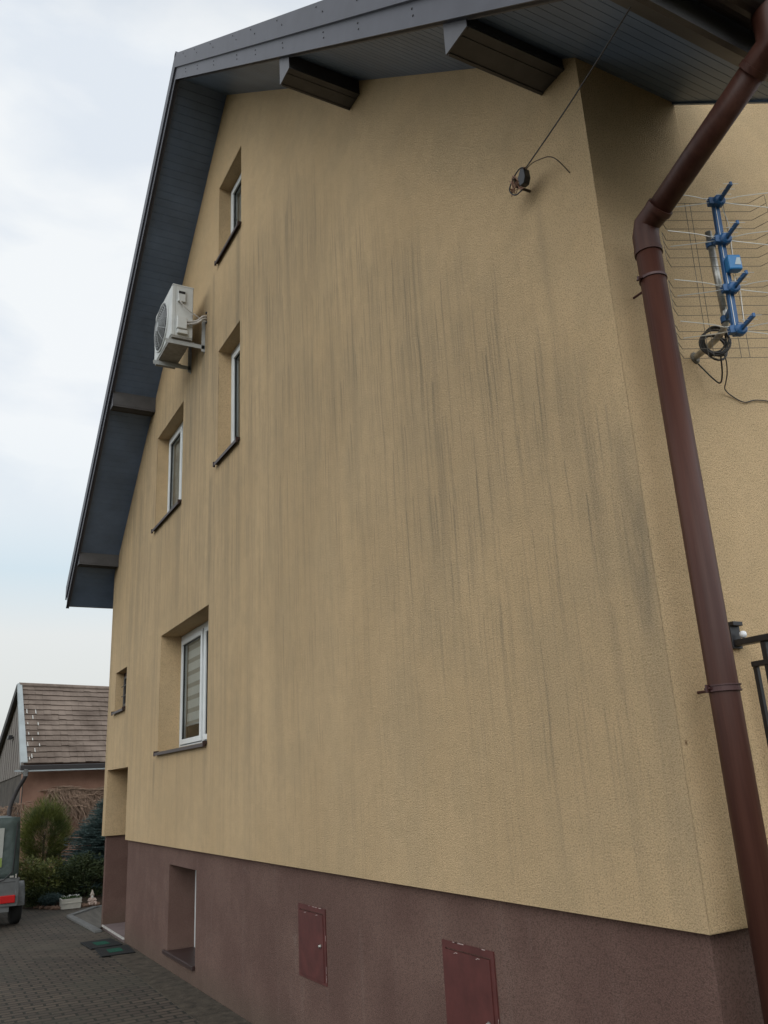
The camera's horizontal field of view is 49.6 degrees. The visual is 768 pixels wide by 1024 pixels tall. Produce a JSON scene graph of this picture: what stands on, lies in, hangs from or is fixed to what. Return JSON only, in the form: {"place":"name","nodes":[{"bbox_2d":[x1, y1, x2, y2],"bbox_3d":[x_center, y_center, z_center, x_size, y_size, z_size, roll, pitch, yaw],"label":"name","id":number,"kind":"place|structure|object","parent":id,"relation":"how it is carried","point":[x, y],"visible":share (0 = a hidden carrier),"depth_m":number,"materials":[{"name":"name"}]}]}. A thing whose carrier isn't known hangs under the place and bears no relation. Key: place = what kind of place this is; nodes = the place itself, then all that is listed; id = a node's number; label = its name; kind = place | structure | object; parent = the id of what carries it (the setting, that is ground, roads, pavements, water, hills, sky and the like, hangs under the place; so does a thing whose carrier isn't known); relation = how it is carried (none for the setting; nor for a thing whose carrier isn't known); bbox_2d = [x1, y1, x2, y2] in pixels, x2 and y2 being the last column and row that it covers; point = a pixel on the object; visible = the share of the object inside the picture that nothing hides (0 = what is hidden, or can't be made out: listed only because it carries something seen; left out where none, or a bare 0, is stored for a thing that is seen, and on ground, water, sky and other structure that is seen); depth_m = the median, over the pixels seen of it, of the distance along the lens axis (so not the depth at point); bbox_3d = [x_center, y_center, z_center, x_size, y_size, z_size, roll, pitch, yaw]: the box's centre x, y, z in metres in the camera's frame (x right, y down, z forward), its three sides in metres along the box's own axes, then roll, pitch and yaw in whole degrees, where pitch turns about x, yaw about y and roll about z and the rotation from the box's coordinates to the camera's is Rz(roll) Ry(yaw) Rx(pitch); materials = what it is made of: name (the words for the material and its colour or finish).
{"place":"outdoors","nodes":[
{"label":"outdoors","id":0,"kind":"place"},
{"bbox_2d":[0,682,108,873],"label":"house","id":1,"kind":"structure","parent":0,"point":[53,735],"depth_m":20.03,"materials":[{"name":"tile"}]},
{"bbox_2d":[0,801,32,821],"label":"climbing vine","id":2,"kind":"object","parent":1,"relation":"attached to","point":[16,808],"visible":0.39,"depth_m":18.51,"materials":[{"name":"brown plant"}]},
{"bbox_2d":[38,785,103,830],"bbox_3d":[-6.865,6.995,19.550,2.839,1.176,0.432,14,-24,-42],"label":"climbing vine","id":3,"kind":"object","parent":1,"relation":"attached to","point":[82,798],"visible":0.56,"depth_m":19.31,"materials":[{"name":"brown plant"}]},
{"bbox_2d":[75,907,101,927],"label":"corner terrace","id":4,"kind":"structure","parent":0,"point":[92,916],"depth_m":13.40,"materials":[{"name":"grey concrete"}]},
{"bbox_2d":[66,905,101,932],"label":"terrace kerb","id":5,"kind":"structure","parent":4,"relation":"on","point":[83,923],"depth_m":12.88,"materials":[{"name":"concrete"}]},
{"bbox_2d":[0,907,199,1023],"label":"paving","id":6,"kind":"structure","parent":0,"point":[53,970],"depth_m":8.81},
{"bbox_2d":[0,815,24,923],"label":"trailer","id":7,"kind":"object","parent":6,"relation":"on","point":[12,894],"visible":1,"depth_m":12.95,"materials":[{"name":"metal"}]},
{"bbox_2d":[59,894,81,909],"bbox_3d":[-5.499,6.833,14.605,0.363,0.223,0.278,7,-20,-28],"label":"flower box","id":8,"kind":"object","parent":6,"relation":"on","point":[68,902],"visible":1,"depth_m":14.52,"materials":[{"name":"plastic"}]},
{"bbox_2d":[80,938,122,948],"bbox_3d":[-3.708,5.656,10.901,0.400,0.015,0.600,8,-21,-31],"label":"door mat","id":9,"kind":"object","parent":6,"relation":"on","point":[102,943],"depth_m":10.85,"materials":[{"name":"black rubber"}]},
{"bbox_2d":[0,0,321,735],"label":"sky","id":10,"kind":"structure","parent":0,"point":[84,84],"materials":[{"name":"white"}]},
{"label":"ground","id":11,"kind":"structure","parent":0,"visible":0},
{"bbox_2d":[22,886,101,908],"bbox_3d":[-6.291,7.834,17.408,7.500,0.149,6.090,7,-20,-28],"label":"planting bed","id":12,"kind":"object","parent":11,"relation":"on","point":[98,897],"visible":0.02,"depth_m":14.96,"materials":[{"name":"soil"}]},
{"bbox_2d":[19,791,74,867],"bbox_3d":[-6.680,6.530,16.354,1.134,2.042,1.133,7,-20,-28],"label":"globe conifer","id":13,"kind":"object","parent":12,"relation":"on","point":[55,818],"visible":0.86,"depth_m":16.25,"materials":[{"name":"green plant"}]},
{"bbox_2d":[18,854,78,896],"bbox_3d":[-6.254,6.767,15.333,1.446,0.935,1.169,2,-18,-15],"label":"spreading juniper","id":14,"kind":"object","parent":12,"relation":"on","point":[39,873],"visible":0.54,"depth_m":15.16,"materials":[{"name":"green plant"}]},
{"bbox_2d":[37,892,63,905],"bbox_3d":[-5.877,6.849,14.719,0.468,0.262,0.415,-8,-18,15],"label":"dwarf conifer","id":15,"kind":"object","parent":12,"relation":"on","point":[52,898],"visible":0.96,"depth_m":14.70,"materials":[{"name":"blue plant"}]},
{"bbox_2d":[23,881,83,907],"bbox_3d":[-6.036,6.912,15.064,1.174,0.425,0.677,7,-20,-28],"label":"dark shrub","id":16,"kind":"object","parent":12,"relation":"on","point":[30,901],"visible":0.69,"depth_m":14.88,"materials":[{"name":"green plant"}]},
{"bbox_2d":[47,850,103,897],"bbox_3d":[-5.575,6.792,15.554,1.388,0.950,1.171,7,-20,-28],"label":"dark juniper","id":17,"kind":"object","parent":12,"relation":"on","point":[81,867],"visible":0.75,"depth_m":15.34,"materials":[{"name":"green plant"}]},
{"bbox_2d":[51,798,104,897],"bbox_3d":[-5.460,6.729,16.532,3.082,2.221,3.023,7,-20,-28],"label":"blue spruce","id":18,"kind":"object","parent":12,"relation":"on","point":[92,839],"visible":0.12,"depth_m":16.27,"materials":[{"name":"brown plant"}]},
{"bbox_2d":[88,890,96,905],"bbox_3d":[-5.195,6.864,14.808,0.155,0.258,0.182,7,-20,-28],"label":"garden figurine","id":19,"kind":"object","parent":12,"relation":"on","point":[91,900],"visible":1,"depth_m":14.77,"materials":[{"name":"paint"}]},
{"bbox_2d":[111,943,251,1023],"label":"edge strip","id":20,"kind":"object","parent":11,"relation":"on","point":[199,1006],"visible":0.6,"depth_m":8.10,"materials":[{"name":"grey concrete"}]},
{"bbox_2d":[95,945,134,956],"bbox_3d":[-3.354,5.465,10.364,0.400,0.015,0.600,6,-20,-25],"label":"door mat","id":21,"kind":"object","parent":20,"relation":"on","point":[113,950],"depth_m":10.31,"materials":[{"name":"black rubber"}]},
{"bbox_2d":[65,0,767,1023],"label":"house","id":22,"kind":"structure","parent":11,"relation":"on","point":[419,564],"depth_m":4.95,"materials":[{"name":"yellow paint"}]},
{"bbox_2d":[111,672,126,715],"bbox_3d":[-3.925,2.724,12.621,0.239,0.642,0.795,7,-20,-28],"label":"window","id":23,"kind":"structure","parent":22,"relation":"in","point":[125,674],"depth_m":12.84,"materials":[{"name":"white metal"}]},
{"bbox_2d":[151,422,182,533],"bbox_3d":[-2.846,-0.573,11.373,0.293,1.442,1.395,7,-20,-28],"label":"window","id":24,"kind":"structure","parent":22,"relation":"in","point":[176,441],"depth_m":11.82,"materials":[{"name":"white plastic"}]},
{"bbox_2d":[162,870,195,970],"bbox_3d":[-2.047,4.340,9.037,0.403,0.927,1.180,7,-20,-28],"label":"window","id":25,"kind":"structure","parent":22,"relation":"in","point":[185,957],"depth_m":8.99,"materials":[{"name":"white plastic"}]},
{"bbox_2d":[153,283,206,373],"bbox_3d":[-2.608,-2.302,10.595,0.534,0.848,0.906,7,-20,-28],"label":"air conditioner","id":26,"kind":"object","parent":22,"relation":"attached to","point":[173,330],"visible":1,"depth_m":10.33,"materials":[{"name":"grey"}]},
{"bbox_2d":[153,620,208,755],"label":"window","id":27,"kind":"structure","parent":22,"relation":"in","point":[194,644],"depth_m":10.31,"materials":[{"name":"white plastic"}]},
{"bbox_2d":[213,343,239,466],"bbox_3d":[-1.640,-1.292,9.250,0.283,1.452,0.785,7,-20,-28],"label":"window","id":28,"kind":"structure","parent":22,"relation":"in","point":[235,356],"depth_m":9.52,"materials":[{"name":"white plastic"}]},
{"bbox_2d":[214,174,240,265],"bbox_3d":[-1.771,-3.649,10.010,0.278,1.132,0.855,7,-20,-28],"label":"window","id":29,"kind":"structure","parent":22,"relation":"in","point":[236,191],"depth_m":10.30,"materials":[{"name":"white plastic"}]},
{"bbox_2d":[509,167,530,196],"bbox_3d":[0.762,-1.772,4.510,0.136,0.133,0.159,7,-20,-28],"label":"wire anchor","id":30,"kind":"object","parent":22,"relation":"attached to","point":[523,178],"visible":1,"depth_m":4.46,"materials":[{"name":"black plastic"}]},
{"bbox_2d":[526,156,569,172],"bbox_3d":[0.846,-1.788,4.333,0.240,0.160,0.054,-15,-21,32],"label":"bent wire","id":31,"kind":"object","parent":22,"relation":"attached to","point":[551,157],"visible":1,"depth_m":4.30,"materials":[{"name":"brown"}]},
{"bbox_2d":[525,7,630,167],"bbox_3d":[0.896,-1.958,3.791,0.007,0.192,1.346,1,-18,-12],"label":"service cable","id":32,"kind":"object","parent":22,"relation":"attached to","point":[581,84],"visible":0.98,"depth_m":3.77,"materials":[{"name":"black plastic"}]},
{"bbox_2d":[662,181,767,402],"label":"television antenna","id":33,"kind":"object","parent":22,"relation":"attached to","point":[730,264],"visible":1,"depth_m":3.80,"materials":[{"name":"metal"}]},
{"bbox_2d":[728,621,767,745],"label":"railing","id":34,"kind":"object","parent":22,"relation":"attached to","point":[738,641],"visible":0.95,"depth_m":3.47,"materials":[{"name":"black metal"}]},
{"bbox_2d":[739,631,746,637],"bbox_3d":[1.542,0.526,3.572,0.032,0.030,0.032,7,-20,-28],"label":"insulator knob","id":35,"kind":"object","parent":34,"relation":"on","point":[742,634],"visible":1,"depth_m":3.56,"materials":[{"name":"white ceramic"}]}
]}

